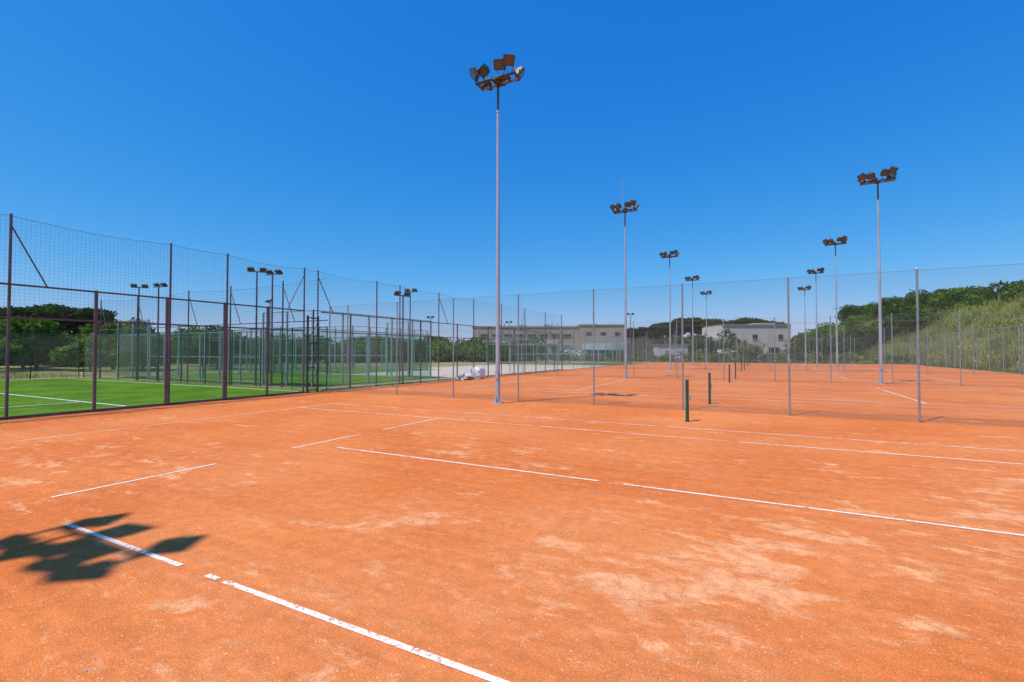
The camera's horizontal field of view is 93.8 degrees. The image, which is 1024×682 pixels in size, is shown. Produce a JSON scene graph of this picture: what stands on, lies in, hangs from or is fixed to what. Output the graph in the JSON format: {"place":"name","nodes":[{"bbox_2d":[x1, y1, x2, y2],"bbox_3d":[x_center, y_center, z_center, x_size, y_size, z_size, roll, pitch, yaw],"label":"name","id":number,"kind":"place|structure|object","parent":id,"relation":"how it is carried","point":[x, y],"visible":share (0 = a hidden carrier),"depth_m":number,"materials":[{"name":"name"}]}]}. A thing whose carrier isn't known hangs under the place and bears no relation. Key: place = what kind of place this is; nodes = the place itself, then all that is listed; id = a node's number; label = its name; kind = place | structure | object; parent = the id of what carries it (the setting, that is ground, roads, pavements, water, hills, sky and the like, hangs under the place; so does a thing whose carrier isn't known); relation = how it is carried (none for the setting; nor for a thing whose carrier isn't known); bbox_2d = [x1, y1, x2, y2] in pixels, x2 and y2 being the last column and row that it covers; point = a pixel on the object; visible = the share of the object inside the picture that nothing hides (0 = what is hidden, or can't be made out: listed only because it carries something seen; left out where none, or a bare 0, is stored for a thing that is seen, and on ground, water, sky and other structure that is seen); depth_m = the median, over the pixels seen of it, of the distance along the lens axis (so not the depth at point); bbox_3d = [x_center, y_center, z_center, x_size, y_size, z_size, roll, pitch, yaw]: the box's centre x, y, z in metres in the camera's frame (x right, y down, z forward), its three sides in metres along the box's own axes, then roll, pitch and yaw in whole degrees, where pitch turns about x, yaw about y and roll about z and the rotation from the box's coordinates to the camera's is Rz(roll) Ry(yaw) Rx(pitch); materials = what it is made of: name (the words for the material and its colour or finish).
{"place":"outdoors","nodes":[
{"label":"outdoors","id":0,"kind":"place"},
{"bbox_2d":[0,323,1022,392],"bbox_3d":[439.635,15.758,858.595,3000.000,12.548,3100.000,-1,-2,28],"label":"ground","id":1,"kind":"structure","parent":0,"point":[434,364],"depth_m":47.23,"materials":[{"name":"beige plant"}]},
{"bbox_2d":[0,332,27,361],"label":"broadleaf tree","id":2,"kind":"object","parent":1,"relation":"on","point":[11,349],"visible":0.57,"depth_m":44.46,"materials":[{"name":"green plant"}]},
{"bbox_2d":[0,316,47,369],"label":"broadleaf tree","id":3,"kind":"object","parent":1,"relation":"on","point":[23,361],"visible":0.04,"depth_m":50.00,"materials":[{"name":"green plant"}]},
{"bbox_2d":[0,333,79,379],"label":"green fence","id":4,"kind":"object","parent":1,"relation":"on","point":[31,341],"visible":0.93,"depth_m":31.79,"materials":[{"name":"metal"}]},
{"bbox_2d":[0,316,80,370],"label":"broadleaf tree","id":5,"kind":"object","parent":1,"relation":"on","point":[24,329],"visible":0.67,"depth_m":45.88,"materials":[{"name":"green plant"}]},
{"bbox_2d":[0,369,90,379],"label":"grass strip","id":6,"kind":"object","parent":1,"relation":"on","point":[33,376],"depth_m":34.24,"materials":[{"name":"green plant"}]},
{"bbox_2d":[32,324,81,365],"bbox_3d":[-58.452,0.221,61.815,7.976,6.649,7.895,1,-1,-27],"label":"broadleaf tree","id":7,"kind":"object","parent":1,"relation":"on","point":[70,332],"visible":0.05,"depth_m":62.09,"materials":[{"name":"green plant"}]},
{"bbox_2d":[0,303,117,366],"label":"umbrella pine tree","id":8,"kind":"object","parent":1,"relation":"on","point":[31,310],"visible":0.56,"depth_m":56.12,"materials":[{"name":"green plant"}]},
{"bbox_2d":[48,332,115,370],"bbox_3d":[-40.010,1.140,45.228,4.975,4.019,4.509,0,-1,-7],"label":"broadleaf tree","id":9,"kind":"object","parent":1,"relation":"on","point":[53,359],"visible":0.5,"depth_m":44.07,"materials":[{"name":"green plant"}]},
{"bbox_2d":[78,317,147,369],"bbox_3d":[-41.119,0.316,49.768,5.783,5.902,5.983,-1,-2,28],"label":"broadleaf tree","id":10,"kind":"object","parent":1,"relation":"on","point":[103,329],"visible":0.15,"depth_m":48.43,"materials":[{"name":"green plant"}]},
{"bbox_2d":[73,319,155,366],"bbox_3d":[-49.492,0.268,59.744,7.500,6.449,7.198,0,-1,-16],"label":"broadleaf tree","id":11,"kind":"object","parent":1,"relation":"on","point":[78,333],"visible":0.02,"depth_m":58.29,"materials":[{"name":"green plant"}]},
{"bbox_2d":[108,326,163,368],"bbox_3d":[-37.027,0.780,47.801,4.855,4.871,4.334,0,-1,-3],"label":"broadleaf tree","id":12,"kind":"object","parent":1,"relation":"on","point":[124,331],"visible":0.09,"depth_m":46.50,"materials":[{"name":"green plant"}]},
{"bbox_2d":[111,335,163,370],"bbox_3d":[-34.961,1.300,45.612,4.763,3.716,4.339,-1,-2,28],"label":"broadleaf tree","id":13,"kind":"object","parent":1,"relation":"on","point":[141,339],"visible":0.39,"depth_m":44.73,"materials":[{"name":"green plant"}]},
{"bbox_2d":[130,283,148,377],"bbox_3d":[-24.919,-0.649,31.988,0.960,6.363,0.384,1,-1,-24],"label":"floodlight pole","id":14,"kind":"object","parent":1,"relation":"on","point":[133,285],"visible":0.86,"depth_m":31.94,"materials":[{"name":"grey metal"}]},
{"bbox_2d":[0,391,309,419],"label":"kerb","id":15,"kind":"structure","parent":1,"relation":"on","point":[143,407],"depth_m":15.32,"materials":[{"name":"concrete"}]},
{"bbox_2d":[0,378,318,416],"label":"turf pitch","id":16,"kind":"object","parent":1,"relation":"on","point":[182,394],"visible":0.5,"depth_m":20.74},
{"bbox_2d":[1,379,285,407],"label":"turf lines","id":17,"kind":"object","parent":16,"relation":"on","point":[103,403],"visible":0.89,"depth_m":18.86,"materials":[{"name":"white paint"}]},
{"bbox_2d":[153,283,167,379],"bbox_3d":[-22.747,-0.625,30.878,0.960,6.263,0.384,0,-1,16],"label":"floodlight pole","id":18,"kind":"object","parent":1,"relation":"on","point":[160,285],"visible":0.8,"depth_m":30.81,"materials":[{"name":"grey metal"}]},
{"bbox_2d":[171,327,203,365],"bbox_3d":[-40.093,0.758,62.310,6.930,5.589,7.839,1,-1,-22],"label":"broadleaf tree","id":19,"kind":"object","parent":1,"relation":"on","point":[191,336],"visible":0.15,"depth_m":60.00,"materials":[{"name":"green plant"}]},
{"bbox_2d":[83,326,327,390],"bbox_3d":[-19.283,0.939,27.941,24.060,3.000,0.060,-1,-2,28],"label":"green fence","id":20,"kind":"object","parent":1,"relation":"on","point":[231,358],"visible":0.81,"depth_m":26.97,"materials":[{"name":"metal"}]},
{"bbox_2d":[99,278,327,387],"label":"ball stop poles","id":21,"kind":"object","parent":1,"relation":"on","point":[189,298],"visible":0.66,"depth_m":26.78,"materials":[{"name":"metal"}]},
{"bbox_2d":[183,325,249,364],"bbox_3d":[-31.766,0.783,51.606,6.094,5.041,6.460,-1,-2,28],"label":"broadleaf tree","id":22,"kind":"object","parent":1,"relation":"on","point":[211,346],"visible":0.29,"depth_m":50.48,"materials":[{"name":"green plant"}]},
{"bbox_2d":[247,267,266,384],"bbox_3d":[-14.019,-0.831,26.292,0.960,6.463,0.384,1,-1,-24],"label":"floodlight pole","id":23,"kind":"object","parent":1,"relation":"on","point":[252,269],"visible":0.72,"depth_m":26.21,"materials":[{"name":"grey metal"}]},
{"bbox_2d":[265,299,270,371],"bbox_3d":[-21.547,-0.456,42.459,0.960,6.463,0.384,-1,-2,41],"label":"floodlight pole","id":24,"kind":"object","parent":1,"relation":"on","point":[269,301],"visible":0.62,"depth_m":42.46,"materials":[{"name":"grey metal"}]},
{"bbox_2d":[265,269,282,385],"bbox_3d":[-12.929,-0.740,25.916,0.960,6.263,0.384,0,-1,16],"label":"floodlight pole","id":25,"kind":"object","parent":1,"relation":"on","point":[269,272],"visible":0.88,"depth_m":25.83,"materials":[{"name":"grey metal"}]},
{"bbox_2d":[117,310,431,386],"bbox_3d":[-16.915,0.579,33.991,20.080,4.000,10.080,-1,-2,28],"label":"padel court","id":26,"kind":"object","parent":1,"relation":"on","point":[359,379],"visible":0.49,"depth_m":31.97,"materials":[{"name":"metal"}]},
{"bbox_2d":[0,335,548,365],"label":"hedge trees","id":27,"kind":"object","parent":1,"relation":"on","point":[434,350],"visible":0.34,"depth_m":84.76,"materials":[{"name":"green plant"}]},
{"bbox_2d":[0,213,561,419],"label":"ball net fence","id":28,"kind":"object","parent":1,"relation":"on","point":[167,342],"visible":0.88,"depth_m":16.85,"materials":[{"name":"brown paint"}]},
{"bbox_2d":[209,326,427,373],"bbox_3d":[-19.821,0.926,48.934,20.080,4.000,10.080,-1,-2,28],"label":"padel court","id":29,"kind":"object","parent":1,"relation":"on","point":[344,371],"visible":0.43,"depth_m":46.90,"materials":[{"name":"metal"}]},
{"bbox_2d":[394,291,410,382],"bbox_3d":[-6.256,-0.207,27.334,0.960,5.263,0.384,1,-2,-41],"label":"floodlight pole","id":30,"kind":"object","parent":1,"relation":"on","point":[405,294],"visible":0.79,"depth_m":27.25,"materials":[{"name":"grey metal"}]},
{"bbox_2d":[404,288,416,376],"bbox_3d":[-7.440,-0.626,35.120,0.960,6.463,0.384,0,-1,16],"label":"floodlight pole","id":31,"kind":"object","parent":1,"relation":"on","point":[413,290],"visible":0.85,"depth_m":35.02,"materials":[{"name":"grey metal"}]},
{"bbox_2d":[309,364,604,377],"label":"sand yard","id":32,"kind":"structure","parent":1,"relation":"on","point":[504,371],"depth_m":46.71,"materials":[{"name":"beige sand"}]},
{"bbox_2d":[469,365,484,378],"bbox_3d":[-2.377,2.100,32.336,0.953,1.003,0.970,-1,-2,28],"label":"bulk bag","id":33,"kind":"object","parent":1,"relation":"on","point":[479,372],"visible":0.75,"depth_m":31.97,"materials":[{"name":"white fabric"}]},
{"bbox_2d":[171,334,799,349],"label":"distant trees","id":34,"kind":"object","parent":1,"relation":"on","point":[383,340],"visible":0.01,"depth_m":167.75,"materials":[{"name":"green plant"}]},
{"bbox_2d":[0,362,1023,681],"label":"clay tennis courts","id":35,"kind":"object","parent":1,"relation":"on","point":[370,540],"visible":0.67,"depth_m":4.71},
{"bbox_2d":[306,315,318,392],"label":"steel gate","id":36,"kind":"structure","parent":35,"relation":"on","point":[316,367],"depth_m":21.21,"materials":[{"name":"black metal"}]},
{"bbox_2d":[342,369,563,389],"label":"weeds","id":37,"kind":"object","parent":35,"relation":"on","point":[442,380],"visible":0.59,"depth_m":27.45,"materials":[{"name":"green plant"}]},
{"bbox_2d":[454,372,480,379],"bbox_3d":[-3.093,2.271,31.368,1.749,0.523,2.218,0,-1,-15],"label":"rubble pile","id":38,"kind":"object","parent":35,"relation":"on","point":[466,377],"visible":0.9,"depth_m":30.69,"materials":[{"name":"white stone"}]},
{"bbox_2d":[469,53,524,403],"bbox_3d":[-0.532,-3.848,16.944,1.946,12.060,1.241,-1,-2,28],"label":"floodlight mast","id":39,"kind":"object","parent":35,"relation":"on","point":[483,72],"visible":1,"depth_m":16.86,"materials":[{"name":"metal"}]},
{"bbox_2d":[14,403,1023,451],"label":"court lines","id":40,"kind":"object","parent":35,"relation":"on","point":[555,427],"visible":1,"depth_m":11.21,"materials":[{"name":"paint"}]},
{"bbox_2d":[52,418,1023,681],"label":"court lines","id":41,"kind":"object","parent":35,"relation":"on","point":[378,636],"visible":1,"depth_m":3.64,"materials":[{"name":"paint"}]},
{"bbox_2d":[562,331,649,367],"bbox_3d":[14.759,1.359,66.509,0.052,3.950,41.852,-1,-2,28],"label":"chain link fence","id":42,"kind":"object","parent":35,"relation":"on","point":[612,351],"visible":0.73,"depth_m":58.85,"materials":[{"name":"metal"}]},
{"bbox_2d":[610,179,638,378],"bbox_3d":[7.691,-4.252,32.688,1.946,13.600,1.241,-1,-2,28],"label":"floodlight mast","id":43,"kind":"object","parent":35,"relation":"on","point":[617,207],"visible":1,"depth_m":32.61,"materials":[{"name":"metal"}]},
{"bbox_2d":[627,313,633,364],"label":"floodlight pole","id":44,"kind":"object","parent":35,"relation":"on","point":[630,331],"visible":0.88,"depth_m":66.63,"materials":[{"name":"grey metal"}]},
{"bbox_2d":[659,249,678,369],"bbox_3d":[15.915,-3.117,48.397,1.946,12.060,1.241,-1,-2,29],"label":"floodlight mast","id":45,"kind":"object","parent":35,"relation":"on","point":[666,255],"visible":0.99,"depth_m":48.33,"materials":[{"name":"metal"}]},
{"bbox_2d":[329,263,1023,425],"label":"chain link fence","id":46,"kind":"object","parent":35,"relation":"on","point":[788,323],"visible":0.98,"depth_m":14.30,"materials":[{"name":"metal"}]},
{"bbox_2d":[684,380,690,421],"bbox_3d":[4.526,1.538,12.373,0.156,1.080,0.149,-1,-2,28],"label":"net post","id":47,"kind":"object","parent":35,"relation":"on","point":[687,397],"visible":1,"depth_m":12.34,"materials":[{"name":"green metal"}]},
{"bbox_2d":[685,275,699,365],"bbox_3d":[24.138,-2.752,64.121,1.946,12.060,1.241,-1,-1,27],"label":"floodlight mast","id":48,"kind":"object","parent":35,"relation":"on","point":[696,277],"visible":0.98,"depth_m":64.04,"materials":[{"name":"metal"}]},
{"bbox_2d":[700,290,711,362],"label":"floodlight mast","id":49,"kind":"object","parent":35,"relation":"on","point":[705,293],"visible":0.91,"depth_m":79.76,"materials":[{"name":"metal"}]},
{"bbox_2d":[708,373,711,403],"bbox_3d":[6.838,1.635,16.579,0.156,1.080,0.149,-1,-2,28],"label":"net post","id":50,"kind":"object","parent":35,"relation":"on","point":[709,388],"visible":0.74,"depth_m":16.55,"materials":[{"name":"green metal"}]},
{"bbox_2d":[465,378,1018,410],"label":"court lines","id":51,"kind":"object","parent":35,"relation":"on","point":[766,400],"visible":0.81,"depth_m":21.20,"materials":[{"name":"paint"}]},
{"bbox_2d":[510,310,1023,386],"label":"chain link fence","id":52,"kind":"object","parent":35,"relation":"on","point":[830,360],"visible":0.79,"depth_m":28.48,"materials":[{"name":"metal"}]},
{"bbox_2d":[583,369,958,381],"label":"court lines","id":53,"kind":"object","parent":35,"relation":"on","point":[796,372],"visible":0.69,"depth_m":36.62,"materials":[{"name":"paint"}]},
{"bbox_2d":[650,337,909,364],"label":"chain link fence","id":54,"kind":"object","parent":35,"relation":"on","point":[793,352],"visible":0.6,"depth_m":73.77,"materials":[{"name":"metal"}]},
{"bbox_2d":[627,333,954,368],"bbox_3d":[32.322,1.222,60.822,36.260,3.960,0.069,-1,-2,28],"label":"chain link fence","id":55,"kind":"object","parent":35,"relation":"on","point":[795,350],"visible":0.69,"depth_m":59.49,"materials":[{"name":"metal"}]},
{"bbox_2d":[584,324,1023,374],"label":"chain link fence","id":56,"kind":"object","parent":35,"relation":"on","point":[909,342],"visible":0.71,"depth_m":43.24,"materials":[{"name":"metal"}]},
{"bbox_2d":[797,286,811,363],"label":"floodlight mast","id":57,"kind":"object","parent":35,"relation":"on","point":[806,288],"visible":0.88,"depth_m":74.01,"materials":[{"name":"metal"}]},
{"bbox_2d":[806,267,824,366],"bbox_3d":[37.051,-2.885,58.389,1.946,12.060,1.241,-1,-2,28],"label":"floodlight mast","id":58,"kind":"object","parent":35,"relation":"on","point":[821,270],"visible":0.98,"depth_m":58.29,"materials":[{"name":"metal"}]},
{"bbox_2d":[823,236,847,371],"bbox_3d":[28.828,-3.250,42.664,1.946,12.060,1.241,-1,-2,30],"label":"floodlight mast","id":59,"kind":"object","parent":35,"relation":"on","point":[830,241],"visible":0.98,"depth_m":42.58,"materials":[{"name":"metal"}]},
{"bbox_2d":[857,166,898,383],"bbox_3d":[20.604,-3.615,26.937,1.946,12.060,1.241,-1,-2,28],"label":"floodlight mast","id":60,"kind":"object","parent":35,"relation":"on","point":[890,173],"visible":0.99,"depth_m":26.86,"materials":[{"name":"metal"}]},
{"bbox_2d":[474,324,624,358],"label":"building","id":61,"kind":"structure","parent":1,"relation":"on","point":[584,330],"depth_m":125.97,"materials":[{"name":"beige concrete"}]},
{"bbox_2d":[481,332,622,356],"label":"openings","id":62,"kind":"object","parent":61,"relation":"attached to","point":[600,348],"visible":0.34,"depth_m":125.00,"materials":[{"name":"grey glass"}]},
{"bbox_2d":[487,336,629,364],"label":"padel court","id":63,"kind":"object","parent":1,"relation":"on","point":[570,357],"visible":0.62,"depth_m":73.12,"materials":[{"name":"metal"}]},
{"bbox_2d":[627,327,663,338],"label":"umbrella pine tree","id":64,"kind":"object","parent":1,"relation":"on","point":[640,331],"visible":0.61,"depth_m":151.58,"materials":[{"name":"green plant"}]},
{"bbox_2d":[627,335,664,353],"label":"service shed","id":65,"kind":"structure","parent":1,"relation":"on","point":[648,341],"depth_m":155.53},
{"bbox_2d":[648,322,687,337],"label":"umbrella pine tree","id":66,"kind":"object","parent":1,"relation":"on","point":[656,330],"visible":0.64,"depth_m":148.04,"materials":[{"name":"green plant"}]},
{"bbox_2d":[653,344,688,360],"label":"service shed","id":67,"kind":"structure","parent":1,"relation":"on","point":[668,348],"depth_m":97.99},
{"bbox_2d":[671,317,717,339],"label":"umbrella pine tree","id":68,"kind":"object","parent":1,"relation":"on","point":[697,320],"visible":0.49,"depth_m":145.07,"materials":[{"name":"green plant"}]},
{"bbox_2d":[689,321,730,334],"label":"umbrella pine tree","id":69,"kind":"object","parent":1,"relation":"on","point":[700,331],"visible":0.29,"depth_m":144.47,"materials":[{"name":"green plant"}]},
{"bbox_2d":[703,318,739,323],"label":"umbrella pine tree","id":70,"kind":"object","parent":1,"relation":"on","point":[729,322],"visible":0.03,"depth_m":146.90,"materials":[{"name":"green plant"}]},
{"bbox_2d":[550,338,922,363],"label":"brush","id":71,"kind":"object","parent":1,"relation":"on","point":[736,353],"visible":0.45,"depth_m":82.30,"materials":[{"name":"green plant"}]},
{"bbox_2d":[724,317,767,323],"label":"umbrella pine tree","id":72,"kind":"object","parent":1,"relation":"on","point":[749,320],"visible":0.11,"depth_m":145.86,"materials":[{"name":"green plant"}]},
{"bbox_2d":[702,323,791,359],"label":"cream rendered building","id":73,"kind":"structure","parent":1,"relation":"on","point":[741,330],"depth_m":112.08,"materials":[{"name":"beige paint"}]},
{"bbox_2d":[652,360,897,363],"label":"weeds","id":74,"kind":"object","parent":1,"relation":"on","point":[783,362],"visible":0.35,"depth_m":76.74,"materials":[{"name":"green plant"}]},
{"bbox_2d":[659,302,942,359],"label":"roadside trees","id":75,"kind":"object","parent":1,"relation":"on","point":[909,312],"visible":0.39,"depth_m":95.11,"materials":[{"name":"green plant"}]},
{"bbox_2d":[835,304,872,323],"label":"broadleaf tree","id":76,"kind":"object","parent":1,"relation":"on","point":[849,309],"visible":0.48,"depth_m":118.68,"materials":[{"name":"green plant"}]},
{"bbox_2d":[860,301,876,317],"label":"broadleaf tree","id":77,"kind":"object","parent":1,"relation":"on","point":[870,307],"visible":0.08,"depth_m":111.61,"materials":[{"name":"green plant"}]},
{"bbox_2d":[792,309,947,343],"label":"hill thicket","id":78,"kind":"object","parent":1,"relation":"on","point":[860,318],"visible":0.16,"depth_m":117.14,"materials":[{"name":"green plant"}]},
{"bbox_2d":[870,296,914,317],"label":"broadleaf tree","id":79,"kind":"object","parent":1,"relation":"on","point":[893,299],"visible":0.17,"depth_m":104.14,"materials":[{"name":"green plant"}]},
{"bbox_2d":[796,293,1023,370],"bbox_3d":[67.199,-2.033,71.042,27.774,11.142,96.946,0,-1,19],"label":"reed bed","id":80,"kind":"object","parent":1,"relation":"on","point":[992,307],"visible":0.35,"depth_m":65.50,"materials":[{"name":"green plant"}]},
{"bbox_2d":[903,287,950,310],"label":"broadleaf tree","id":81,"kind":"object","parent":1,"relation":"on","point":[925,296],"visible":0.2,"depth_m":97.05,"materials":[{"name":"green plant"}]},
{"bbox_2d":[926,285,989,312],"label":"broadleaf tree","id":82,"kind":"object","parent":1,"relation":"on","point":[955,291],"visible":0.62,"depth_m":89.25,"materials":[{"name":"green plant"}]},
{"bbox_2d":[910,325,1023,373],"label":"chain link fence","id":83,"kind":"object","parent":1,"relation":"on","point":[971,351],"visible":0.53,"depth_m":47.19,"materials":[{"name":"metal"}]},
{"bbox_2d":[913,362,1022,373],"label":"weeds","id":84,"kind":"object","parent":1,"relation":"on","point":[971,368],"visible":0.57,"depth_m":48.89,"materials":[{"name":"green plant"}]},
{"bbox_2d":[948,286,993,313],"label":"broadleaf tree","id":85,"kind":"object","parent":1,"relation":"on","point":[975,291],"visible":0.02,"depth_m":94.30,"materials":[{"name":"green plant"}]},
{"bbox_2d":[981,291,997,304],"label":"broadleaf tree","id":86,"kind":"object","parent":1,"relation":"on","point":[985,298],"visible":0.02,"depth_m":82.74,"materials":[{"name":"green plant"}]},
{"bbox_2d":[983,279,1023,307],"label":"broadleaf tree","id":87,"kind":"object","parent":1,"relation":"on","point":[1005,287],"visible":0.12,"depth_m":76.43,"materials":[{"name":"green plant"}]},
{"bbox_2d":[1001,283,1023,301],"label":"broadleaf tree","id":88,"kind":"object","parent":1,"relation":"on","point":[1016,288],"visible":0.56,"depth_m":70.45,"materials":[{"name":"green plant"}]},
{"bbox_2d":[0,0,1023,343],"label":"sky","id":89,"kind":"structure","parent":0,"point":[355,140],"materials":[{"name":"blue"}]}
]}

